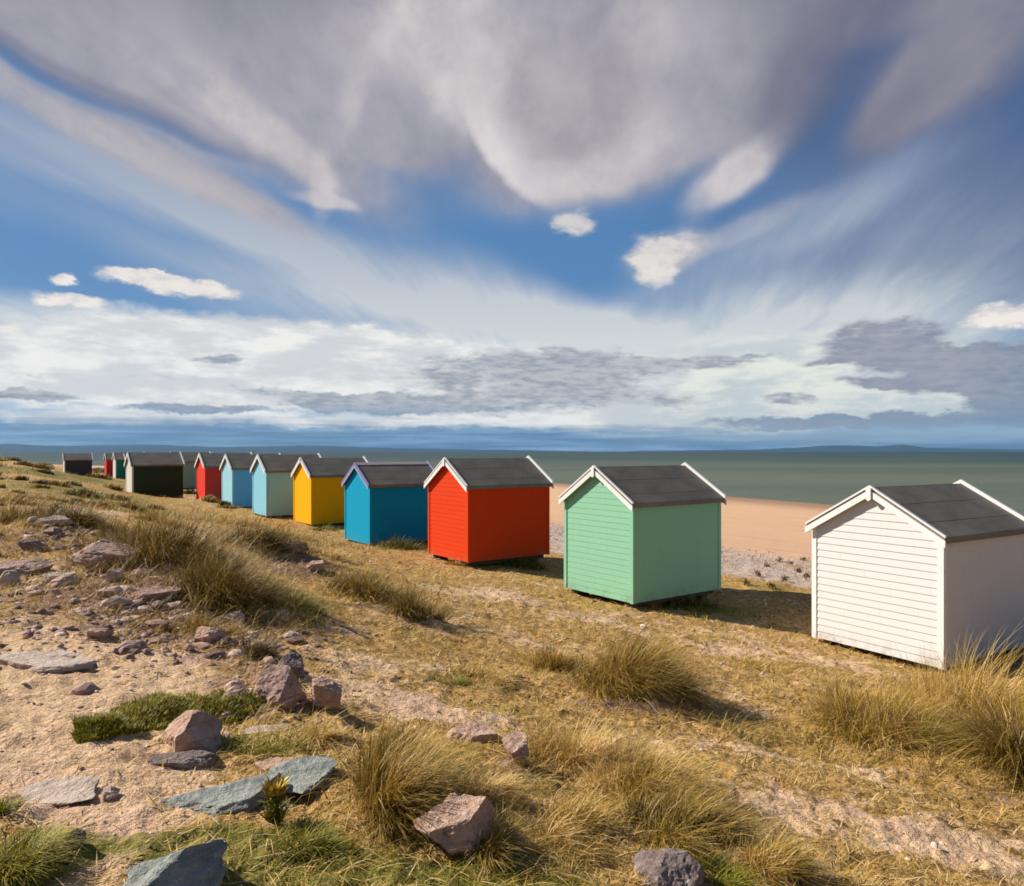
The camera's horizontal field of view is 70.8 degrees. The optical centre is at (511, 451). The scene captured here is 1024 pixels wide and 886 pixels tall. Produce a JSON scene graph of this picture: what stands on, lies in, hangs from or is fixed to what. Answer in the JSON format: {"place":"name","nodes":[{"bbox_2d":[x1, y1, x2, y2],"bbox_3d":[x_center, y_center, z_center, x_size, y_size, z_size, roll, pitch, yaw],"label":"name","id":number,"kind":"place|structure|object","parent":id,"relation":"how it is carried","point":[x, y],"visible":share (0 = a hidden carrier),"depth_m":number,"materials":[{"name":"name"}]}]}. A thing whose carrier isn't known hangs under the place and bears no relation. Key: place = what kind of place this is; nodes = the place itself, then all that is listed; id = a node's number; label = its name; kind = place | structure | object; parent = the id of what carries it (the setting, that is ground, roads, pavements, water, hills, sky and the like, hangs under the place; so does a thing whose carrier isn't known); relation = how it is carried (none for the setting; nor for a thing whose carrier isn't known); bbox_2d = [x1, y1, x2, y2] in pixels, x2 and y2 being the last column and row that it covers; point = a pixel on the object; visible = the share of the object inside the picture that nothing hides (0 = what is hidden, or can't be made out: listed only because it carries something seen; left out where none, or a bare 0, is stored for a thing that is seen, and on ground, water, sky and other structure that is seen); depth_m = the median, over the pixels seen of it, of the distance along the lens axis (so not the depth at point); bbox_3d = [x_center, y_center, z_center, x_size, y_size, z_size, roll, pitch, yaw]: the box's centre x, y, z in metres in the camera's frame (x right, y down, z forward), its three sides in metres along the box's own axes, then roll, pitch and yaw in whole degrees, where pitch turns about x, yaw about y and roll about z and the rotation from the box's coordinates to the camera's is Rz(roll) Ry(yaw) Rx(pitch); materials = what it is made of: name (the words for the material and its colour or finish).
{"place":"outdoors","nodes":[
{"label":"outdoors","id":0,"kind":"place"},
{"bbox_2d":[0,444,590,451],"bbox_3d":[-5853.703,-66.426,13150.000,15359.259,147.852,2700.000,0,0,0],"label":"hills","id":1,"kind":"structure","parent":0,"point":[91,448],"depth_m":12383.36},
{"bbox_2d":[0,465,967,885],"bbox_3d":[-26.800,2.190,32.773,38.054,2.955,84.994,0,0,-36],"label":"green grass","id":2,"kind":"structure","parent":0,"point":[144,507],"depth_m":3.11,"materials":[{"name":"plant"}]},
{"bbox_2d":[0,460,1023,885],"bbox_3d":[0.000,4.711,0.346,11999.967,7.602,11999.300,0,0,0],"label":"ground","id":3,"kind":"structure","parent":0,"point":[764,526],"depth_m":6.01,"materials":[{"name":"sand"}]},
{"bbox_2d":[0,570,20,586],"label":"rock","id":4,"kind":"object","parent":3,"relation":"on","point":[6,576],"visible":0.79,"depth_m":8.43,"materials":[{"name":"stone"}]},
{"bbox_2d":[0,794,34,817],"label":"grass tuft","id":5,"kind":"object","parent":3,"relation":"on","point":[6,806],"visible":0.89,"depth_m":3.19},
{"bbox_2d":[1,488,44,505],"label":"marram tussock","id":6,"kind":"object","parent":3,"relation":"on","point":[16,499],"visible":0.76,"depth_m":22.65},
{"bbox_2d":[0,558,53,575],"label":"rock","id":7,"kind":"object","parent":3,"relation":"on","point":[29,566],"visible":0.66,"depth_m":9.33,"materials":[{"name":"purple stone"}]},
{"bbox_2d":[18,539,44,549],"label":"rock","id":8,"kind":"object","parent":3,"relation":"on","point":[26,544],"visible":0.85,"depth_m":11.27,"materials":[{"name":"stone"}]},
{"bbox_2d":[0,494,88,524],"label":"marram tussock","id":9,"kind":"object","parent":3,"relation":"on","point":[9,517],"visible":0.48,"depth_m":15.21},
{"bbox_2d":[0,806,93,885],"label":"grass tuft","id":10,"kind":"object","parent":3,"relation":"on","point":[36,851],"visible":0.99,"depth_m":2.74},
{"bbox_2d":[0,650,96,673],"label":"flat rock","id":11,"kind":"object","parent":3,"relation":"on","point":[48,662],"visible":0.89,"depth_m":5.44,"materials":[{"name":"stone"}]},
{"bbox_2d":[34,515,72,525],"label":"rock","id":12,"kind":"object","parent":3,"relation":"on","point":[58,519],"visible":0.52,"depth_m":13.10,"materials":[{"name":"stone"}]},
{"bbox_2d":[42,571,75,584],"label":"rock","id":13,"kind":"object","parent":3,"relation":"on","point":[48,577],"visible":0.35,"depth_m":8.15,"materials":[{"name":"stone"}]},
{"bbox_2d":[19,776,100,805],"bbox_3d":[-2.166,1.635,3.440,0.433,0.052,0.248,-3,4,0],"label":"flat rock","id":14,"kind":"object","parent":3,"relation":"on","point":[72,787],"visible":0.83,"depth_m":3.43,"materials":[{"name":"stone"}]},
{"bbox_2d":[24,489,121,528],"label":"marram tussock","id":15,"kind":"object","parent":3,"relation":"on","point":[79,519],"visible":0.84,"depth_m":13.57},
{"bbox_2d":[63,828,86,848],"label":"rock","id":16,"kind":"object","parent":3,"relation":"on","point":[80,833],"visible":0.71,"depth_m":2.90,"materials":[{"name":"stone"}]},
{"bbox_2d":[62,453,92,475],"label":"beach hut","id":17,"kind":"object","parent":3,"relation":"on","point":[79,464],"visible":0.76,"depth_m":86.85,"materials":[{"name":"grey paint"}]},
{"bbox_2d":[87,471,112,479],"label":"marram tussock","id":18,"kind":"object","parent":3,"relation":"on","point":[98,475],"visible":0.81,"depth_m":72.89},
{"bbox_2d":[87,628,113,638],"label":"rock","id":19,"kind":"object","parent":3,"relation":"on","point":[99,633],"visible":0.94,"depth_m":6.30,"materials":[{"name":"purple stone"}]},
{"bbox_2d":[70,539,141,570],"bbox_3d":[-5.116,1.345,9.087,0.831,0.452,0.744,4,1,-6],"label":"rock","id":20,"kind":"object","parent":3,"relation":"on","point":[89,553],"visible":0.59,"depth_m":8.81,"materials":[{"name":"purple stone"}]},
{"bbox_2d":[69,710,145,743],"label":"mat plant","id":21,"kind":"object","parent":3,"relation":"on","point":[89,728],"visible":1,"depth_m":4.23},
{"bbox_2d":[103,453,112,476],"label":"beach hut","id":22,"kind":"object","parent":3,"relation":"on","point":[108,463],"visible":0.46,"depth_m":88.89,"materials":[{"name":"paint"}]},
{"bbox_2d":[101,786,119,800],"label":"rock","id":23,"kind":"object","parent":3,"relation":"on","point":[109,793],"visible":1,"depth_m":3.39,"materials":[{"name":"stone"}]},
{"bbox_2d":[105,568,124,580],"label":"rock","id":24,"kind":"object","parent":3,"relation":"on","point":[113,574],"visible":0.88,"depth_m":8.21,"materials":[{"name":"stone"}]},
{"bbox_2d":[112,452,143,478],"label":"beach hut","id":25,"kind":"object","parent":3,"relation":"on","point":[118,459],"visible":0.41,"depth_m":79.12,"materials":[{"name":"teal paint"}]},
{"bbox_2d":[116,496,145,510],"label":"marram tussock","id":26,"kind":"object","parent":3,"relation":"on","point":[132,505],"visible":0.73,"depth_m":31.11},
{"bbox_2d":[33,501,231,566],"bbox_3d":[-5.382,1.319,10.476,3.178,1.241,2.782,0,0,0],"label":"marram tussock","id":27,"kind":"object","parent":3,"relation":"on","point":[77,549],"visible":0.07,"depth_m":10.37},
{"bbox_2d":[124,451,184,497],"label":"beach hut","id":28,"kind":"object","parent":3,"relation":"on","point":[157,474],"visible":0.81,"depth_m":44.57,"materials":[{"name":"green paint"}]},
{"bbox_2d":[130,585,180,602],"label":"rock","id":29,"kind":"object","parent":3,"relation":"on","point":[161,592],"visible":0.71,"depth_m":7.67,"materials":[{"name":"purple stone"}]},
{"bbox_2d":[109,691,205,730],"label":"mat plant","id":30,"kind":"object","parent":3,"relation":"on","point":[158,703],"visible":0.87,"depth_m":4.64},
{"bbox_2d":[122,505,202,531],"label":"marram tussock","id":31,"kind":"object","parent":3,"relation":"on","point":[159,516],"visible":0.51,"depth_m":18.83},
{"bbox_2d":[122,838,227,885],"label":"rock","id":32,"kind":"object","parent":3,"relation":"on","point":[198,865],"visible":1,"depth_m":2.67,"materials":[{"name":"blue stone"}]},
{"bbox_2d":[0,516,365,738],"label":"stone rubble","id":33,"kind":"object","parent":3,"relation":"on","point":[127,648],"visible":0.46,"depth_m":6.94,"materials":[{"name":"stone"}]},
{"bbox_2d":[147,750,218,769],"bbox_3d":[-1.800,1.700,3.952,0.345,0.100,0.225,-1,1,-6],"label":"rock","id":34,"kind":"object","parent":3,"relation":"on","point":[191,759],"visible":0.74,"depth_m":3.90,"materials":[{"name":"stone"}]},
{"bbox_2d":[70,491,301,578],"bbox_3d":[-4.369,1.292,9.681,3.169,1.623,2.826,0,0,0],"label":"marram tussock","id":35,"kind":"object","parent":3,"relation":"on","point":[170,543],"visible":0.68,"depth_m":9.38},
{"bbox_2d":[170,452,210,489],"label":"beach hut","id":36,"kind":"object","parent":3,"relation":"on","point":[189,473],"visible":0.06,"depth_m":58.00,"materials":[{"name":"grey paint"}]},
{"bbox_2d":[164,710,222,751],"bbox_3d":[-1.862,1.652,4.205,0.331,0.262,0.297,2,-3,-17],"label":"rock","id":37,"kind":"object","parent":3,"relation":"on","point":[188,730],"visible":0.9,"depth_m":4.16,"materials":[{"name":"pink stone"}]},
{"bbox_2d":[168,612,246,635],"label":"marram tussock","id":38,"kind":"object","parent":3,"relation":"on","point":[198,623],"visible":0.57,"depth_m":7.03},
{"bbox_2d":[199,494,219,502],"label":"marram tussock","id":39,"kind":"object","parent":3,"relation":"on","point":[210,499],"visible":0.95,"depth_m":40.98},
{"bbox_2d":[194,626,226,641],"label":"rock","id":40,"kind":"object","parent":3,"relation":"on","point":[203,633],"visible":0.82,"depth_m":6.60,"materials":[{"name":"pink stone"}]},
{"bbox_2d":[160,772,280,816],"bbox_3d":[-1.384,1.649,3.428,0.546,0.066,0.322,-3,5,-14],"label":"flat rock","id":41,"kind":"object","parent":3,"relation":"on","point":[245,794],"visible":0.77,"depth_m":3.39,"materials":[{"name":"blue stone"}]},
{"bbox_2d":[194,452,251,499],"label":"beach hut","id":42,"kind":"object","parent":3,"relation":"on","point":[208,475],"visible":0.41,"depth_m":42.77,"materials":[{"name":"paint"}]},
{"bbox_2d":[146,525,317,621],"bbox_3d":[-3.179,1.431,8.280,2.140,1.150,1.988,0,0,0],"label":"marram tussock","id":43,"kind":"object","parent":3,"relation":"on","point":[219,583],"visible":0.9,"depth_m":8.15,"materials":[{"name":"plant"}]},
{"bbox_2d":[205,514,264,526],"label":"marram tussock","id":44,"kind":"object","parent":3,"relation":"on","point":[238,518],"visible":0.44,"depth_m":29.50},
{"bbox_2d":[203,687,269,724],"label":"mat plant","id":45,"kind":"object","parent":3,"relation":"on","point":[213,703],"visible":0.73,"depth_m":4.86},
{"bbox_2d":[219,453,280,507],"bbox_3d":[-14.780,1.688,41.108,3.084,3.220,2.440,0,0,-35],"label":"beach hut","id":46,"kind":"object","parent":3,"relation":"on","point":[236,482],"visible":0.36,"depth_m":39.86,"materials":[{"name":"blue paint"}]},
{"bbox_2d":[209,729,300,760],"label":"grass tuft","id":47,"kind":"object","parent":3,"relation":"on","point":[253,750],"visible":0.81,"depth_m":4.18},
{"bbox_2d":[226,631,289,660],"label":"grass tuft","id":48,"kind":"object","parent":3,"relation":"on","point":[268,646],"visible":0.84,"depth_m":6.44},
{"bbox_2d":[238,724,296,735],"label":"flat rock","id":49,"kind":"object","parent":3,"relation":"on","point":[247,731],"visible":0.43,"depth_m":4.55,"materials":[{"name":"stone"}]},
{"bbox_2d":[203,515,332,560],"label":"marram tussock","id":50,"kind":"object","parent":3,"relation":"on","point":[272,538],"visible":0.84,"depth_m":14.23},
{"bbox_2d":[255,757,288,770],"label":"flat rock","id":51,"kind":"object","parent":3,"relation":"on","point":[261,763],"visible":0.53,"depth_m":3.97,"materials":[{"name":"pink stone"}]},
{"bbox_2d":[256,773,294,824],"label":"wild plant","id":52,"kind":"object","parent":3,"relation":"on","point":[275,790],"visible":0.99,"depth_m":3.25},
{"bbox_2d":[256,574,302,596],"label":"marram tussock","id":53,"kind":"object","parent":3,"relation":"on","point":[277,585],"visible":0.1,"depth_m":9.40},
{"bbox_2d":[255,665,306,709],"bbox_3d":[-1.608,1.688,5.048,0.355,0.350,0.318,4,-2,-29],"label":"rock","id":54,"kind":"object","parent":3,"relation":"on","point":[279,684],"visible":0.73,"depth_m":5.00,"materials":[{"name":"purple stone"}]},
{"bbox_2d":[250,453,321,517],"bbox_3d":[-10.996,1.685,35.483,3.084,3.230,2.440,0,0,-35],"label":"beach hut","id":55,"kind":"object","parent":3,"relation":"on","point":[272,486],"visible":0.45,"depth_m":34.30,"materials":[{"name":"teal paint"}]},
{"bbox_2d":[278,650,304,677],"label":"rock","id":56,"kind":"object","parent":3,"relation":"on","point":[293,659],"visible":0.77,"depth_m":5.71,"materials":[{"name":"stone"}]},
{"bbox_2d":[275,541,308,551],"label":"rock","id":57,"kind":"object","parent":3,"relation":"on","point":[297,544],"visible":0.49,"depth_m":14.48,"materials":[{"name":"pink stone"}]},
{"bbox_2d":[266,525,322,541],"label":"marram tussock","id":58,"kind":"object","parent":3,"relation":"on","point":[294,533],"visible":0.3,"depth_m":24.18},
{"bbox_2d":[269,756,337,793],"bbox_3d":[-1.081,1.667,3.694,0.342,0.050,0.376,3,3,-6],"label":"flat rock","id":59,"kind":"object","parent":3,"relation":"on","point":[312,768],"visible":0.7,"depth_m":3.71,"materials":[{"name":"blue stone"}]},
{"bbox_2d":[279,583,331,616],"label":"marram tussock","id":60,"kind":"object","parent":3,"relation":"on","point":[310,603],"visible":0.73,"depth_m":8.94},
{"bbox_2d":[306,560,323,569],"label":"rock","id":61,"kind":"object","parent":3,"relation":"on","point":[317,564],"visible":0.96,"depth_m":13.51,"materials":[{"name":"pink stone"}]},
{"bbox_2d":[272,807,359,872],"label":"grass tuft","id":62,"kind":"object","parent":3,"relation":"on","point":[310,831],"visible":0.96,"depth_m":3.07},
{"bbox_2d":[311,676,341,709],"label":"rock","id":63,"kind":"object","parent":3,"relation":"on","point":[325,692],"visible":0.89,"depth_m":4.98,"materials":[{"name":"pink stone"}]},
{"bbox_2d":[301,720,354,748],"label":"grass tuft","id":64,"kind":"object","parent":3,"relation":"on","point":[335,734],"visible":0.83,"depth_m":4.33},
{"bbox_2d":[291,456,367,525],"bbox_3d":[-8.184,1.812,32.879,3.111,3.210,2.440,0,0,-35],"label":"beach hut","id":65,"kind":"object","parent":3,"relation":"on","point":[318,494],"visible":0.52,"depth_m":31.80,"materials":[{"name":"yellow paint"}]},
{"bbox_2d":[307,545,359,565],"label":"marram tussock","id":66,"kind":"object","parent":3,"relation":"on","point":[336,556],"visible":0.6,"depth_m":16.98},
{"bbox_2d":[327,616,371,639],"bbox_3d":[-1.917,2.074,8.480,0.798,0.157,0.060,0,0,40],"label":"stick","id":67,"kind":"object","parent":3,"relation":"on","point":[345,626],"visible":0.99,"depth_m":8.49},
{"bbox_2d":[314,562,444,607],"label":"marram tussock","id":68,"kind":"object","parent":3,"relation":"on","point":[355,582],"visible":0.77,"depth_m":11.72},
{"bbox_2d":[341,461,433,544],"bbox_3d":[-4.529,1.986,27.273,3.084,3.260,2.440,0,0,-35],"label":"beach hut","id":69,"kind":"object","parent":3,"relation":"on","point":[383,500],"visible":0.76,"depth_m":26.36,"materials":[{"name":"teal paint"}]},
{"bbox_2d":[372,534,427,550],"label":"marram tussock","id":70,"kind":"object","parent":3,"relation":"on","point":[401,545],"visible":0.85,"depth_m":24.24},
{"bbox_2d":[302,710,500,862],"bbox_3d":[-0.480,1.595,3.458,0.951,0.715,1.014,0,0,20],"label":"marram tussock","id":71,"kind":"object","parent":3,"relation":"on","point":[415,776],"visible":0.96,"depth_m":3.41,"materials":[{"name":"plant"}]},
{"bbox_2d":[366,722,471,768],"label":"marram tussock","id":72,"kind":"object","parent":3,"relation":"on","point":[397,736],"visible":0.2,"depth_m":4.10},
{"bbox_2d":[379,583,477,624],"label":"marram tussock","id":73,"kind":"object","parent":3,"relation":"on","point":[410,607],"visible":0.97,"depth_m":10.62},
{"bbox_2d":[428,674,469,686],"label":"grass tuft","id":74,"kind":"object","parent":3,"relation":"on","point":[458,684],"visible":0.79,"depth_m":6.87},
{"bbox_2d":[413,793,494,855],"bbox_3d":[-0.233,1.670,3.195,0.268,0.262,0.386,0,0,39],"label":"rock","id":75,"kind":"object","parent":3,"relation":"on","point":[455,828],"visible":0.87,"depth_m":3.12,"materials":[{"name":"pink stone"}]},
{"bbox_2d":[446,722,499,743],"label":"rock","id":76,"kind":"object","parent":3,"relation":"on","point":[481,732],"visible":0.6,"depth_m":4.96,"materials":[{"name":"pink stone"}]},
{"bbox_2d":[425,659,523,689],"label":"grass tuft","id":77,"kind":"object","parent":3,"relation":"on","point":[475,672],"visible":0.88,"depth_m":7.22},
{"bbox_2d":[424,455,553,566],"bbox_3d":[-0.720,1.813,21.690,3.111,3.384,2.440,0,0,-35],"label":"beach hut","id":78,"kind":"object","parent":3,"relation":"on","point":[482,511],"visible":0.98,"depth_m":20.86,"materials":[{"name":"orange paint"}]},
{"bbox_2d":[442,757,553,817],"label":"grass tuft","id":79,"kind":"object","parent":3,"relation":"on","point":[511,784],"visible":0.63,"depth_m":3.69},
{"bbox_2d":[449,804,547,880],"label":"marram tussock","id":80,"kind":"object","parent":3,"relation":"on","point":[493,842],"visible":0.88,"depth_m":3.12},
{"bbox_2d":[0,466,1023,885],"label":"dry grass","id":81,"kind":"structure","parent":3,"relation":"on","point":[438,594],"depth_m":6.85,"materials":[{"name":"plant"}]},
{"bbox_2d":[0,509,1023,885],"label":"loose pebbles","id":82,"kind":"object","parent":3,"relation":"on","point":[436,711],"visible":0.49,"depth_m":5.57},
{"bbox_2d":[502,730,528,763],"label":"rock","id":83,"kind":"object","parent":3,"relation":"on","point":[515,743],"visible":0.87,"depth_m":4.39,"materials":[{"name":"pink stone"}]},
{"bbox_2d":[485,554,549,570],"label":"marram tussock","id":84,"kind":"object","parent":3,"relation":"on","point":[524,564],"visible":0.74,"depth_m":20.74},
{"bbox_2d":[515,639,592,673],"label":"marram tussock","id":85,"kind":"object","parent":3,"relation":"on","point":[549,660],"visible":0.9,"depth_m":8.39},
{"bbox_2d":[498,708,671,773],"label":"marram tussock","id":86,"kind":"object","parent":3,"relation":"on","point":[551,743],"visible":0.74,"depth_m":4.71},
{"bbox_2d":[524,776,648,873],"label":"grass tuft","id":87,"kind":"object","parent":3,"relation":"on","point":[579,810],"visible":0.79,"depth_m":3.44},
{"bbox_2d":[558,462,726,607],"bbox_3d":[3.055,1.936,16.967,3.111,3.346,2.440,0,0,-35],"label":"beach hut","id":88,"kind":"object","parent":3,"relation":"on","point":[637,536],"visible":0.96,"depth_m":16.12,"materials":[{"name":"green paint"}]},
{"bbox_2d":[557,720,744,809],"bbox_3d":[0.834,2.045,4.445,1.165,0.710,1.300,0,0,23],"label":"marram tussock","id":89,"kind":"object","parent":3,"relation":"on","point":[618,771],"visible":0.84,"depth_m":4.36,"materials":[{"name":"plant"}]},
{"bbox_2d":[556,619,755,720],"bbox_3d":[1.476,2.339,7.674,2.372,1.145,2.091,0,0,-31],"label":"marram tussock","id":90,"kind":"object","parent":3,"relation":"on","point":[622,668],"visible":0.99,"depth_m":7.45,"materials":[{"name":"plant"}]},
{"bbox_2d":[633,848,705,885],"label":"rock","id":91,"kind":"object","parent":3,"relation":"on","point":[670,867],"visible":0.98,"depth_m":3.09,"materials":[{"name":"stone"}]},
{"bbox_2d":[662,593,722,613],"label":"marram tussock","id":92,"kind":"object","parent":3,"relation":"on","point":[694,602],"visible":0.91,"depth_m":16.02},
{"bbox_2d":[667,675,717,711],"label":"grass tuft","id":93,"kind":"object","parent":3,"relation":"on","point":[697,701],"visible":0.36,"depth_m":7.38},
{"bbox_2d":[602,776,794,871],"bbox_3d":[0.976,1.909,3.705,1.012,0.503,0.864,0,0,-23],"label":"marram tussock","id":94,"kind":"object","parent":3,"relation":"on","point":[719,826],"visible":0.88,"depth_m":3.67,"materials":[{"name":"plant"}]},
{"bbox_2d":[692,838,781,885],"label":"grass tuft","id":95,"kind":"object","parent":3,"relation":"on","point":[730,878],"visible":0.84,"depth_m":3.22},
{"bbox_2d":[697,651,807,674],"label":"grass tuft","id":96,"kind":"object","parent":3,"relation":"on","point":[759,665],"visible":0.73,"depth_m":10.67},
{"bbox_2d":[544,523,1021,659],"bbox_3d":[6.201,3.687,25.395,12.534,1.034,55.943,0,0,-35],"label":"shingle","id":97,"kind":"object","parent":3,"relation":"on","point":[751,557],"visible":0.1,"depth_m":25.61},
{"bbox_2d":[724,819,849,885],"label":"grass tuft","id":98,"kind":"object","parent":3,"relation":"on","point":[780,850],"visible":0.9,"depth_m":3.40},
{"bbox_2d":[805,676,905,709],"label":"marram tussock","id":99,"kind":"object","parent":3,"relation":"on","point":[867,687],"visible":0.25,"depth_m":8.62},
{"bbox_2d":[783,667,994,761],"bbox_3d":[3.790,2.626,7.193,2.181,0.989,2.125,0,0,0],"label":"marram tussock","id":100,"kind":"object","parent":3,"relation":"on","point":[835,709],"visible":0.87,"depth_m":7.08,"materials":[{"name":"plant"}]},
{"bbox_2d":[805,479,1023,671],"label":"beach hut","id":101,"kind":"object","parent":3,"relation":"on","point":[906,569],"visible":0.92,"depth_m":12.49,"materials":[{"name":"white paint"}]},
{"bbox_2d":[889,705,978,755],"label":"marram tussock","id":102,"kind":"object","parent":3,"relation":"on","point":[934,736],"visible":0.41,"depth_m":6.69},
{"bbox_2d":[854,620,1023,735],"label":"marram tussock","id":103,"kind":"object","parent":3,"relation":"on","point":[961,681],"visible":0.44,"depth_m":8.00,"materials":[{"name":"plant"}]},
{"bbox_2d":[875,664,1023,802],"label":"marram tussock","id":104,"kind":"object","parent":3,"relation":"on","point":[1002,746],"visible":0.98,"depth_m":6.24,"materials":[{"name":"plant"}]},
{"bbox_2d":[0,452,1023,515],"bbox_3d":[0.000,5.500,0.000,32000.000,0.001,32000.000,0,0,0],"label":"sea","id":105,"kind":"structure","parent":0,"point":[830,478],"depth_m":264.60,"materials":[{"name":"liquid"}]},
{"bbox_2d":[0,0,1023,451],"label":"sky","id":106,"kind":"structure","parent":0,"point":[541,225],"materials":[{"name":"blue"}]},
{"bbox_2d":[628,445,1023,451],"bbox_3d":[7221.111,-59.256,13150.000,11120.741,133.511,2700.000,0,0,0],"label":"hills","id":107,"kind":"structure","parent":0,"point":[852,448],"depth_m":12380.90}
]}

